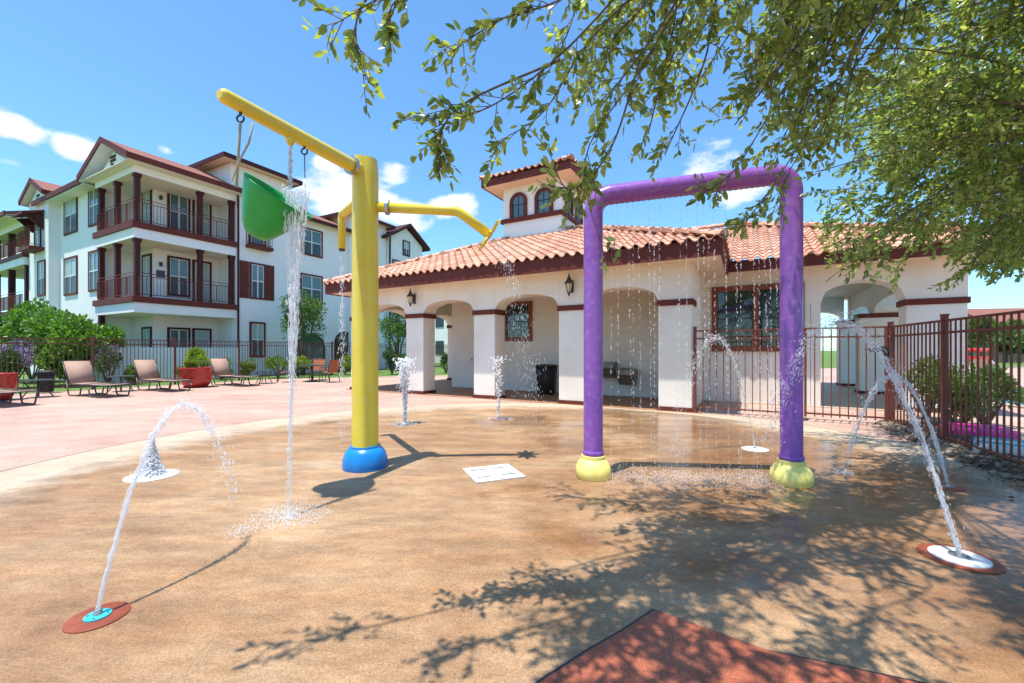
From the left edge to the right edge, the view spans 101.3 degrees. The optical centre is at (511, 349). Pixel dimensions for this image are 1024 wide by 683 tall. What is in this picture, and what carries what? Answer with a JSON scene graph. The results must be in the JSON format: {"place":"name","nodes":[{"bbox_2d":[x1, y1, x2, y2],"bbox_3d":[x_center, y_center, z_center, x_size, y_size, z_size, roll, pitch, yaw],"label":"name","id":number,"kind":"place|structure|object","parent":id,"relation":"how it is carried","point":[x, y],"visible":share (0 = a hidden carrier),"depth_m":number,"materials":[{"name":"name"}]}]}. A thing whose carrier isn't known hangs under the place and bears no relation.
{"place":"outdoors","nodes":[
{"label":"outdoors","id":0,"kind":"place"},
{"bbox_2d":[246,500,328,530],"bbox_3d":[-1.857,-0.019,3.481,0.619,2.834,0.596,0,0,38],"label":"water splash","id":1,"kind":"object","parent":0,"point":[289,515],"depth_m":3.46,"materials":[{"name":"white liquid"}]},
{"bbox_2d":[435,317,447,362],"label":"distant building","id":2,"kind":"structure","parent":0,"point":[441,333],"depth_m":45.98,"materials":[{"name":"white paint"}]},
{"bbox_2d":[435,341,443,354],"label":"window","id":3,"kind":"structure","parent":2,"relation":"in","point":[440,343],"depth_m":45.97,"materials":[{"name":"glass"}]},
{"bbox_2d":[435,317,443,326],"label":"window","id":4,"kind":"structure","parent":2,"relation":"in","point":[439,322],"depth_m":46.04,"materials":[{"name":"glass"}]},
{"bbox_2d":[0,406,1023,682],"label":"splash pad","id":5,"kind":"object","parent":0,"point":[422,558],"visible":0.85,"depth_m":2.85,"materials":[{"name":"concrete"}]},
{"bbox_2d":[62,602,130,633],"bbox_3d":[-2.150,1.374,2.180,0.256,0.032,0.256,0,0,0],"label":"jet nozzle","id":6,"kind":"object","parent":5,"relation":"on","point":[95,617],"visible":1,"depth_m":2.16,"materials":[{"name":"red plastic"}]},
{"bbox_2d":[122,469,179,482],"bbox_3d":[-3.970,1.374,4.630,0.480,0.032,0.480,0,0,0],"label":"jet nozzle","id":7,"kind":"object","parent":5,"relation":"on","point":[134,479],"visible":0.48,"depth_m":4.55,"materials":[{"name":"metal"}]},
{"bbox_2d":[135,432,167,478],"bbox_3d":[-3.969,1.154,4.631,0.405,0.492,0.413,0,0,0],"label":"foam cone","id":8,"kind":"object","parent":7,"relation":"on","point":[151,465],"visible":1,"depth_m":4.59,"materials":[{"name":"white liquid"}]},
{"bbox_2d":[224,523,259,537],"bbox_3d":[-2.060,0.795,2.718,0.238,1.150,1.116,0,0,4],"label":"water jet","id":9,"kind":"object","parent":5,"relation":"on","point":[240,529],"visible":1,"depth_m":3.14,"materials":[{"name":"white liquid"}]},
{"bbox_2d":[216,88,501,472],"bbox_3d":[-1.370,-0.425,4.868,2.493,3.650,3.016,0,0,0],"label":"bucket post","id":10,"kind":"object","parent":5,"relation":"on","point":[365,452],"visible":1,"depth_m":4.85,"materials":[{"name":"yellow metal"}]},
{"bbox_2d":[232,111,312,240],"bbox_3d":[-2.129,-1.521,3.768,0.649,1.046,0.577,0,0,-37],"label":"tipping bucket","id":11,"kind":"object","parent":10,"relation":"hanging from","point":[269,212],"visible":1,"depth_m":3.65,"materials":[{"name":"green plastic"}]},
{"bbox_2d":[387,357,419,426],"bbox_3d":[-2.007,0.771,7.844,0.638,1.295,0.620,0,0,0],"label":"water geyser","id":12,"kind":"object","parent":5,"relation":"on","point":[404,376],"visible":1,"depth_m":7.81,"materials":[{"name":"white liquid"}]},
{"bbox_2d":[397,423,412,425],"bbox_3d":[-2.000,1.374,7.840,0.320,0.032,0.320,0,0,0],"label":"jet nozzle","id":13,"kind":"object","parent":5,"relation":"on","point":[407,424],"visible":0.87,"depth_m":7.78,"materials":[{"name":"metal"}]},
{"bbox_2d":[463,464,525,482],"bbox_3d":[-0.210,1.378,4.720,0.560,0.018,0.540,0,0,-22],"label":"drain cover","id":14,"kind":"object","parent":5,"relation":"on","point":[481,474],"visible":1,"depth_m":4.67,"materials":[{"name":"metal"}]},
{"bbox_2d":[485,356,511,421],"bbox_3d":[-0.241,0.761,8.400,0.584,1.309,0.618,0,0,0],"label":"water geyser","id":15,"kind":"object","parent":5,"relation":"on","point":[499,393],"visible":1,"depth_m":8.38,"materials":[{"name":"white liquid"}]},
{"bbox_2d":[576,165,814,487],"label":"spray arch","id":16,"kind":"structure","parent":5,"relation":"on","point":[790,468],"depth_m":4.39,"materials":[{"name":"purple paint"}]},
{"bbox_2d":[599,460,819,500],"bbox_3d":[1.914,-0.096,4.588,2.093,2.975,1.699,0,0,0],"label":"water splash","id":17,"kind":"object","parent":5,"relation":"on","point":[696,479],"visible":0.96,"depth_m":4.47,"materials":[{"name":"white liquid"}]},
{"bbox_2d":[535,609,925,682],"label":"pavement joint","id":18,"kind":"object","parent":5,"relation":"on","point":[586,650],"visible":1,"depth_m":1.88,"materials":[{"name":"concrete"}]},
{"bbox_2d":[741,446,768,451],"bbox_3d":[3.400,1.374,5.880,0.340,0.032,0.340,0,0,0],"label":"jet nozzle","id":19,"kind":"object","parent":5,"relation":"on","point":[754,448],"visible":1,"depth_m":5.84,"materials":[{"name":"metal"}]},
{"bbox_2d":[736,470,780,483],"bbox_3d":[2.870,0.495,3.759,0.519,1.760,1.979,0,0,-13],"label":"water jet","id":20,"kind":"object","parent":5,"relation":"on","point":[755,475],"visible":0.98,"depth_m":4.54,"materials":[{"name":"white"}]},
{"bbox_2d":[833,467,854,475],"bbox_3d":[3.993,0.822,4.456,0.947,1.196,0.199,0,0,32],"label":"water jet","id":21,"kind":"object","parent":5,"relation":"on","point":[846,472],"visible":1,"depth_m":4.64,"materials":[{"name":"white liquid"}]},
{"bbox_2d":[930,482,966,490],"bbox_3d":[4.420,1.374,4.260,0.260,0.032,0.260,0,0,0],"label":"jet nozzle","id":22,"kind":"object","parent":5,"relation":"on","point":[948,486],"visible":1,"depth_m":4.24,"materials":[{"name":"metal"}]},
{"bbox_2d":[916,543,1005,574],"bbox_3d":[2.980,1.369,2.800,0.410,0.041,0.410,0,0,0],"label":"jet nozzle","id":23,"kind":"object","parent":5,"relation":"on","point":[961,558],"visible":1,"depth_m":2.76,"materials":[{"name":"metal"}]},
{"bbox_2d":[0,0,1023,350],"label":"sky","id":24,"kind":"structure","parent":0,"point":[143,75],"materials":[{"name":"blue"}]},
{"bbox_2d":[5,351,1023,393],"bbox_3d":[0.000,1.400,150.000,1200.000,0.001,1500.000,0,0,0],"label":"ground","id":25,"kind":"structure","parent":0,"point":[441,371],"depth_m":22.19,"materials":[{"name":"green plant"}]},
{"bbox_2d":[0,307,26,346],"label":"garden shrub","id":26,"kind":"object","parent":25,"relation":"on","point":[1,323],"visible":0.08,"depth_m":18.51,"materials":[{"name":"green plant"}]},
{"bbox_2d":[0,339,40,378],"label":"lavender bush","id":27,"kind":"object","parent":25,"relation":"on","point":[15,359],"visible":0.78,"depth_m":15.09,"materials":[{"name":"purple plant"}]},
{"bbox_2d":[0,297,64,382],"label":"garden shrub","id":28,"kind":"object","parent":25,"relation":"on","point":[12,325],"visible":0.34,"depth_m":17.40,"materials":[{"name":"green plant"}]},
{"bbox_2d":[20,306,126,382],"bbox_3d":[-17.343,-0.180,16.550,3.338,3.185,2.936,0,0,0],"label":"garden shrub","id":29,"kind":"object","parent":25,"relation":"on","point":[70,325],"visible":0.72,"depth_m":15.96,"materials":[{"name":"green plant"}]},
{"bbox_2d":[90,345,122,381],"bbox_3d":[-15.588,0.580,16.189,1.118,1.659,1.176,0,0,0],"label":"lavender bush","id":30,"kind":"object","parent":25,"relation":"on","point":[115,358],"visible":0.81,"depth_m":16.10,"materials":[{"name":"purple plant"}]},
{"bbox_2d":[123,364,137,384],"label":"clipped shrub","id":31,"kind":"object","parent":25,"relation":"on","point":[126,371],"visible":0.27,"depth_m":16.82,"materials":[{"name":"green plant"}]},
{"bbox_2d":[0,136,429,382],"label":"apartment building","id":32,"kind":"structure","parent":25,"relation":"on","point":[136,245],"depth_m":22.20,"materials":[{"name":"white paint"}]},
{"bbox_2d":[34,224,41,246],"bbox_3d":[-26.787,-6.675,23.720,1.000,1.850,0.059,0,0,28],"label":"balcony door","id":33,"kind":"structure","parent":32,"relation":"in","point":[35,231],"depth_m":23.78,"materials":[{"name":"white paint"}]},
{"bbox_2d":[37,259,45,296],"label":"window","id":34,"kind":"structure","parent":32,"relation":"in","point":[41,265],"depth_m":23.42,"materials":[{"name":"glass"}]},
{"bbox_2d":[63,255,77,295],"bbox_3d":[-23.736,-3.975,22.582,1.850,2.050,0.059,0,0,28],"label":"window","id":35,"kind":"structure","parent":32,"relation":"in","point":[70,264],"depth_m":22.56,"materials":[{"name":"glass"}]},
{"bbox_2d":[63,197,77,235],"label":"window","id":36,"kind":"structure","parent":32,"relation":"in","point":[70,208],"depth_m":22.56,"materials":[{"name":"glass"}]},
{"bbox_2d":[88,249,97,291],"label":"window","id":37,"kind":"structure","parent":32,"relation":"in","point":[92,255],"depth_m":21.17,"materials":[{"name":"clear glass"}]},
{"bbox_2d":[88,189,97,227],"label":"window","id":38,"kind":"structure","parent":32,"relation":"in","point":[92,195],"depth_m":21.23,"materials":[{"name":"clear glass"}]},
{"bbox_2d":[141,327,151,346],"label":"window","id":39,"kind":"structure","parent":32,"relation":"in","point":[146,332],"depth_m":20.86,"materials":[{"name":"glass"}]},
{"bbox_2d":[141,253,151,296],"bbox_3d":[-18.154,-3.585,20.867,1.000,2.330,0.059,0,0,28],"label":"balcony door","id":40,"kind":"structure","parent":32,"relation":"in","point":[146,260],"depth_m":20.86,"materials":[{"name":"white paint"}]},
{"bbox_2d":[141,190,151,223],"bbox_3d":[-18.154,-6.885,20.867,1.000,2.330,0.059,0,0,28],"label":"balcony door","id":41,"kind":"structure","parent":32,"relation":"in","point":[147,195],"depth_m":20.86,"materials":[{"name":"white paint"}]},
{"bbox_2d":[167,327,190,346],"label":"window","id":42,"kind":"structure","parent":32,"relation":"in","point":[172,332],"depth_m":21.51,"materials":[{"name":"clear glass"}]},
{"bbox_2d":[167,255,190,296],"bbox_3d":[-17.041,-3.750,21.496,0.059,2.000,1.000,0,0,28],"label":"window","id":43,"kind":"structure","parent":32,"relation":"in","point":[180,267],"depth_m":21.51,"materials":[{"name":"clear glass"}]},
{"bbox_2d":[167,193,190,231],"bbox_3d":[-17.041,-7.050,21.496,0.059,2.000,1.000,0,0,28],"label":"window","id":44,"kind":"structure","parent":32,"relation":"in","point":[172,200],"depth_m":21.51,"materials":[{"name":"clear glass"}]},
{"bbox_2d":[192,328,211,347],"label":"window","id":45,"kind":"structure","parent":32,"relation":"in","point":[198,334],"depth_m":22.41,"materials":[{"name":"glass"}]},
{"bbox_2d":[192,259,211,301],"bbox_3d":[-16.542,-3.585,22.424,0.059,2.330,0.900,0,0,28],"label":"balcony door","id":46,"kind":"structure","parent":32,"relation":"in","point":[207,266],"depth_m":22.58,"materials":[{"name":"white paint"}]},
{"bbox_2d":[192,200,211,236],"bbox_3d":[-16.542,-6.885,22.424,0.059,2.330,0.900,0,0,28],"label":"balcony door","id":47,"kind":"structure","parent":32,"relation":"in","point":[207,209],"depth_m":22.58,"materials":[{"name":"white paint"}]},
{"bbox_2d":[249,262,265,299],"bbox_3d":[-14.062,-3.800,23.222,0.059,2.000,0.870,0,0,28],"label":"window","id":48,"kind":"structure","parent":32,"relation":"in","point":[257,271],"depth_m":23.20,"materials":[{"name":"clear glass"}]},
{"bbox_2d":[249,322,265,356],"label":"window","id":49,"kind":"structure","parent":32,"relation":"in","point":[257,330],"depth_m":23.20,"materials":[{"name":"glass"}]},
{"bbox_2d":[249,234,265,246],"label":"window","id":50,"kind":"structure","parent":32,"relation":"in","point":[252,238],"depth_m":23.18,"materials":[{"name":"clear glass"}]},
{"bbox_2d":[300,226,322,257],"bbox_3d":[-12.473,-6.700,26.159,0.059,1.700,1.550,0,0,28],"label":"window","id":51,"kind":"structure","parent":32,"relation":"in","point":[311,240],"depth_m":26.13,"materials":[{"name":"clear glass"}]},
{"bbox_2d":[300,272,322,304],"bbox_3d":[-12.473,-3.800,26.159,0.059,1.800,1.550,0,0,28],"label":"window","id":52,"kind":"structure","parent":32,"relation":"in","point":[311,283],"depth_m":26.20,"materials":[{"name":"clear glass"}]},
{"bbox_2d":[402,240,409,256],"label":"window","id":53,"kind":"structure","parent":32,"relation":"in","point":[405,244],"depth_m":33.05,"materials":[{"name":"glass"}]},
{"bbox_2d":[214,357,233,379],"bbox_3d":[-13.519,0.848,19.655,0.969,1.130,0.816,0,0,42],"label":"clipped shrub","id":54,"kind":"object","parent":25,"relation":"on","point":[231,368],"visible":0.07,"depth_m":19.75,"materials":[{"name":"green plant"}]},
{"bbox_2d":[0,337,447,389],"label":"metal fence","id":55,"kind":"object","parent":25,"relation":"on","point":[437,354],"visible":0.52,"depth_m":16.85,"materials":[{"name":"brown metal"}]},
{"bbox_2d":[237,359,256,378],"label":"clipped shrub","id":56,"kind":"object","parent":25,"relation":"on","point":[249,367],"visible":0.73,"depth_m":20.08,"materials":[{"name":"green plant"}]},
{"bbox_2d":[263,355,288,377],"bbox_3d":[-11.803,0.821,20.906,1.140,1.185,1.718,0,0,-18],"label":"clipped shrub","id":57,"kind":"object","parent":25,"relation":"on","point":[273,363],"visible":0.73,"depth_m":20.70,"materials":[{"name":"green plant"}]},
{"bbox_2d":[286,355,311,376],"bbox_3d":[-10.881,0.827,21.503,1.124,1.173,1.210,0,0,0],"label":"clipped shrub","id":58,"kind":"object","parent":25,"relation":"on","point":[295,363],"visible":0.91,"depth_m":21.40,"materials":[{"name":"green plant"}]},
{"bbox_2d":[277,289,328,375],"bbox_3d":[-11.497,-0.960,23.209,3.002,4.730,2.507,0,0,0],"label":"garden tree","id":59,"kind":"object","parent":25,"relation":"on","point":[311,310],"visible":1,"depth_m":22.84,"materials":[{"name":"green plant"}]},
{"bbox_2d":[340,355,350,374],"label":"clipped shrub","id":60,"kind":"object","parent":25,"relation":"on","point":[345,364],"visible":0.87,"depth_m":23.43,"materials":[{"name":"green plant"}]},
{"bbox_2d":[382,345,402,374],"bbox_3d":[-6.876,0.540,23.937,1.092,1.736,1.165,0,0,-42],"label":"garden shrub","id":61,"kind":"object","parent":25,"relation":"on","point":[390,354],"visible":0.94,"depth_m":23.82,"materials":[{"name":"green plant"}]},
{"bbox_2d":[379,311,405,370],"bbox_3d":[-7.335,-1.107,27.905,2.539,5.026,2.749,0,0,41],"label":"garden tree","id":62,"kind":"object","parent":25,"relation":"on","point":[396,325],"visible":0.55,"depth_m":27.50,"materials":[{"name":"green plant"}]},
{"bbox_2d":[439,352,447,372],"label":"garden shrub","id":63,"kind":"object","parent":25,"relation":"on","point":[444,360],"visible":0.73,"depth_m":25.26,"materials":[{"name":"green plant"}]},
{"bbox_2d":[0,366,1023,470],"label":"pool deck","id":64,"kind":"structure","parent":25,"relation":"on","point":[47,426],"depth_m":9.53,"materials":[{"name":"pink concrete"}]},
{"bbox_2d":[0,373,18,400],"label":"red planter","id":65,"kind":"object","parent":64,"relation":"on","point":[9,380],"visible":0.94,"depth_m":11.58,"materials":[{"name":"ceramic"}]},
{"bbox_2d":[0,388,38,404],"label":"sun lounger","id":66,"kind":"object","parent":64,"relation":"on","point":[8,390],"visible":1,"depth_m":10.69,"materials":[{"name":"brown metal"}]},
{"bbox_2d":[19,379,55,397],"bbox_3d":[-13.970,1.130,12.379,0.720,0.522,0.720,0,0,0],"label":"side table","id":67,"kind":"object","parent":64,"relation":"on","point":[37,382],"visible":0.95,"depth_m":12.37,"materials":[{"name":"brown metal"}]},
{"bbox_2d":[36,371,55,392],"bbox_3d":[-15.089,1.017,13.600,0.440,0.690,0.440,0,0,0],"label":"litter bin","id":68,"kind":"object","parent":64,"relation":"on","point":[43,385],"visible":0.79,"depth_m":13.48,"materials":[{"name":"metal"}]},
{"bbox_2d":[62,360,131,397],"bbox_3d":[-12.661,0.865,12.794,2.297,1.058,0.684,0,0,22],"label":"sun lounger","id":69,"kind":"object","parent":64,"relation":"on","point":[79,372],"visible":1,"depth_m":13.00,"materials":[{"name":"beige fabric"}]},
{"bbox_2d":[106,375,134,391],"bbox_3d":[-13.190,1.130,14.169,0.720,0.522,0.720,0,0,0],"label":"side table","id":70,"kind":"object","parent":64,"relation":"on","point":[121,376],"visible":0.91,"depth_m":14.04,"materials":[{"name":"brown metal"}]},
{"bbox_2d":[132,359,192,391],"bbox_3d":[-12.113,0.865,14.539,2.297,1.058,0.684,0,0,24],"label":"sun lounger","id":71,"kind":"object","parent":64,"relation":"on","point":[147,370],"visible":1,"depth_m":14.77,"materials":[{"name":"beige fabric"}]},
{"bbox_2d":[177,346,213,387],"bbox_3d":[-11.850,0.619,15.750,1.120,1.549,1.120,0,0,0],"label":"red planter","id":72,"kind":"object","parent":64,"relation":"on","point":[201,376],"visible":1,"depth_m":15.51,"materials":[{"name":"ceramic"}]},
{"bbox_2d":[210,358,261,386],"bbox_3d":[-10.965,0.865,16.634,2.297,1.058,0.684,0,0,26],"label":"sun lounger","id":73,"kind":"object","parent":64,"relation":"on","point":[221,366],"visible":0.96,"depth_m":16.90,"materials":[{"name":"beige fabric"}]},
{"bbox_2d":[254,370,272,383],"bbox_3d":[-10.364,1.130,17.552,0.720,0.522,0.720,0,0,0],"label":"side table","id":74,"kind":"object","parent":64,"relation":"on","point":[262,371],"visible":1,"depth_m":17.43,"materials":[{"name":"brown metal"}]},
{"bbox_2d":[276,359,293,381],"bbox_3d":[-9.848,0.893,18.231,0.664,0.990,0.576,0,0,-25],"label":"patio chair","id":75,"kind":"object","parent":64,"relation":"on","point":[280,369],"visible":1,"depth_m":18.10,"materials":[{"name":"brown metal"}]},
{"bbox_2d":[298,364,325,381],"bbox_3d":[-8.857,1.026,18.600,1.140,0.735,1.140,0,0,0],"label":"patio table","id":76,"kind":"object","parent":64,"relation":"on","point":[312,380],"visible":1,"depth_m":18.55,"materials":[{"name":"brown metal"}]},
{"bbox_2d":[309,358,325,379],"bbox_3d":[-9.065,0.893,19.595,0.576,0.990,0.664,0,0,-10],"label":"patio chair","id":77,"kind":"object","parent":64,"relation":"on","point":[319,361],"visible":0.71,"depth_m":19.83,"materials":[{"name":"brown metal"}]},
{"bbox_2d":[319,359,339,382],"bbox_3d":[-7.866,0.893,18.131,0.664,0.990,0.576,0,0,25],"label":"patio chair","id":78,"kind":"object","parent":64,"relation":"on","point":[333,365],"visible":1,"depth_m":18.00,"materials":[{"name":"brown metal"}]},
{"bbox_2d":[0,403,980,485],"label":"pad border","id":79,"kind":"object","parent":64,"relation":"on","point":[18,474],"visible":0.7,"depth_m":6.61,"materials":[{"name":"beige concrete"}]},
{"bbox_2d":[0,403,921,471],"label":"deck joint","id":80,"kind":"object","parent":79,"relation":"on","point":[349,410],"visible":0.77,"depth_m":6.83,"materials":[{"name":"concrete"}]},
{"bbox_2d":[887,310,1023,464],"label":"metal fence","id":81,"kind":"object","parent":79,"relation":"on","point":[945,331],"visible":0.87,"depth_m":5.86,"materials":[{"name":"brown metal"}]},
{"bbox_2d":[804,326,889,421],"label":"metal gate","id":82,"kind":"structure","parent":81,"relation":"attached to","point":[884,350],"depth_m":7.91,"materials":[{"name":"brown metal"}]},
{"bbox_2d":[323,153,1006,414],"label":"pavilion","id":83,"kind":"structure","parent":64,"relation":"on","point":[666,290],"depth_m":11.50,"materials":[{"name":"beige paint"}]},
{"bbox_2d":[407,288,415,306],"bbox_3d":[-3.168,-1.645,13.191,0.240,0.570,0.310,0,0,29],"label":"wall lantern","id":84,"kind":"object","parent":83,"relation":"attached to","point":[411,296],"depth_m":13.13,"materials":[{"name":"metal"}]},
{"bbox_2d":[505,301,531,340],"bbox_3d":[0.193,-0.975,14.390,1.100,1.350,0.059,0,0,29],"label":"window","id":85,"kind":"structure","parent":83,"relation":"in","point":[518,318],"depth_m":14.36,"materials":[{"name":"red wood"}]},
{"bbox_2d":[535,364,557,393],"bbox_3d":[1.075,0.907,13.102,0.726,0.910,0.726,0,0,0],"label":"litter bin","id":86,"kind":"object","parent":83,"relation":"on","point":[546,375],"visible":1,"depth_m":12.87,"materials":[{"name":"metal"}]},
{"bbox_2d":[564,274,573,295],"bbox_3d":[1.450,-1.645,10.589,0.240,0.570,0.310,0,0,29],"label":"wall lantern","id":87,"kind":"object","parent":83,"relation":"attached to","point":[568,282],"depth_m":10.52,"materials":[{"name":"metal"}]},
{"bbox_2d":[603,362,617,377],"bbox_3d":[2.856,0.599,12.636,0.520,0.483,0.498,0,0,29],"label":"drinking fountain","id":88,"kind":"object","parent":83,"relation":"attached to","point":[609,369],"visible":0.65,"depth_m":12.47,"materials":[{"name":"metal"}]},
{"bbox_2d":[616,368,637,384],"bbox_3d":[3.379,0.778,12.342,0.520,0.483,0.498,0,0,29],"label":"drinking fountain","id":89,"kind":"object","parent":83,"relation":"attached to","point":[626,376],"visible":1,"depth_m":12.21,"materials":[{"name":"metal"}]},
{"bbox_2d":[712,281,804,351],"bbox_3d":[6.344,-0.830,10.924,2.080,1.740,0.059,0,0,29],"label":"window","id":90,"kind":"structure","parent":83,"relation":"in","point":[757,306],"depth_m":11.02,"materials":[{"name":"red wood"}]},
{"bbox_2d":[693,324,803,420],"bbox_3d":[4.886,0.442,8.802,2.027,1.913,0.081,0,0,31],"label":"metal fence","id":91,"kind":"object","parent":64,"relation":"on","point":[695,338],"visible":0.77,"depth_m":8.93,"materials":[{"name":"brown metal"}]},
{"bbox_2d":[902,353,953,419],"bbox_3d":[8.465,0.735,8.385,1.013,1.354,1.022,0,0,33],"label":"bush","id":92,"kind":"object","parent":64,"relation":"on","point":[936,362],"visible":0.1,"depth_m":8.38,"materials":[{"name":"green plant"}]},
{"bbox_2d":[843,387,1023,407],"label":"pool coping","id":93,"kind":"object","parent":64,"relation":"on","point":[1015,406],"visible":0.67,"depth_m":10.40,"materials":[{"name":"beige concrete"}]},
{"bbox_2d":[873,419,1023,480],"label":"planting bed","id":94,"kind":"object","parent":64,"relation":"on","point":[976,460],"visible":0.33,"depth_m":5.27,"materials":[{"name":"soil"}]},
{"bbox_2d":[292,0,1023,293],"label":"oak tree","id":95,"kind":"object","parent":94,"relation":"on","point":[993,119],"visible":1,"depth_m":3.15,"materials":[{"name":"green plant"}]},
{"bbox_2d":[839,419,1023,497],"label":"fallen leaves","id":96,"kind":"object","parent":94,"relation":"on","point":[945,440],"visible":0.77,"depth_m":5.46,"materials":[{"name":"brown plant"}]},
{"bbox_2d":[871,420,1023,490],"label":"loose rocks","id":97,"kind":"object","parent":94,"relation":"on","point":[939,450],"visible":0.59,"depth_m":5.56,"materials":[{"name":"stone"}]},
{"bbox_2d":[916,366,1002,422],"bbox_3d":[7.722,0.840,7.249,1.082,1.146,1.384,0,0,45],"label":"bush","id":98,"kind":"object","parent":94,"relation":"on","point":[969,395],"visible":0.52,"depth_m":7.04,"materials":[{"name":"green plant"}]},
{"bbox_2d":[968,348,995,370],"bbox_3d":[26.794,0.650,23.989,2.910,1.500,1.020,0,0,-20],"label":"pool slide","id":99,"kind":"object","parent":64,"relation":"on","point":[980,358],"visible":0.25,"depth_m":23.43,"materials":[{"name":"red plastic"}]},
{"bbox_2d":[952,422,1021,439],"bbox_3d":[7.200,1.280,6.500,0.720,0.200,0.720,0,0,30],"label":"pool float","id":100,"kind":"object","parent":64,"relation":"on","point":[987,431],"visible":0.32,"depth_m":6.28,"materials":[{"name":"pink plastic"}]},
{"bbox_2d":[952,363,1023,424],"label":"bush","id":101,"kind":"object","parent":64,"relation":"on","point":[1000,387],"visible":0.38,"depth_m":7.45,"materials":[{"name":"green plant"}]},
{"bbox_2d":[970,436,1023,456],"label":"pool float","id":102,"kind":"object","parent":64,"relation":"on","point":[1000,444],"visible":0.44,"depth_m":5.30,"materials":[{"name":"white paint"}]},
{"bbox_2d":[968,308,1023,361],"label":"distant building","id":103,"kind":"structure","parent":25,"relation":"on","point":[973,312],"depth_m":53.20,"materials":[{"name":"beige paint"}]},
{"bbox_2d":[968,317,1023,362],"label":"distant tree","id":104,"kind":"object","parent":25,"relation":"on","point":[987,333],"visible":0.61,"depth_m":33.27,"materials":[{"name":"green plant"}]},
{"bbox_2d":[999,343,1016,361],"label":"distant tree","id":105,"kind":"object","parent":25,"relation":"on","point":[1007,349],"visible":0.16,"depth_m":47.81,"materials":[{"name":"green plant"}]},
{"bbox_2d":[994,332,1023,348],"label":"distant tree","id":106,"kind":"object","parent":25,"relation":"on","point":[1014,340],"visible":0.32,"depth_m":44.56,"materials":[{"name":"green plant"}]},
{"bbox_2d":[539,610,918,682],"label":"coloured paving","id":107,"kind":"structure","parent":0,"point":[655,646],"depth_m":1.85,"materials":[{"name":"concrete"}]}
]}

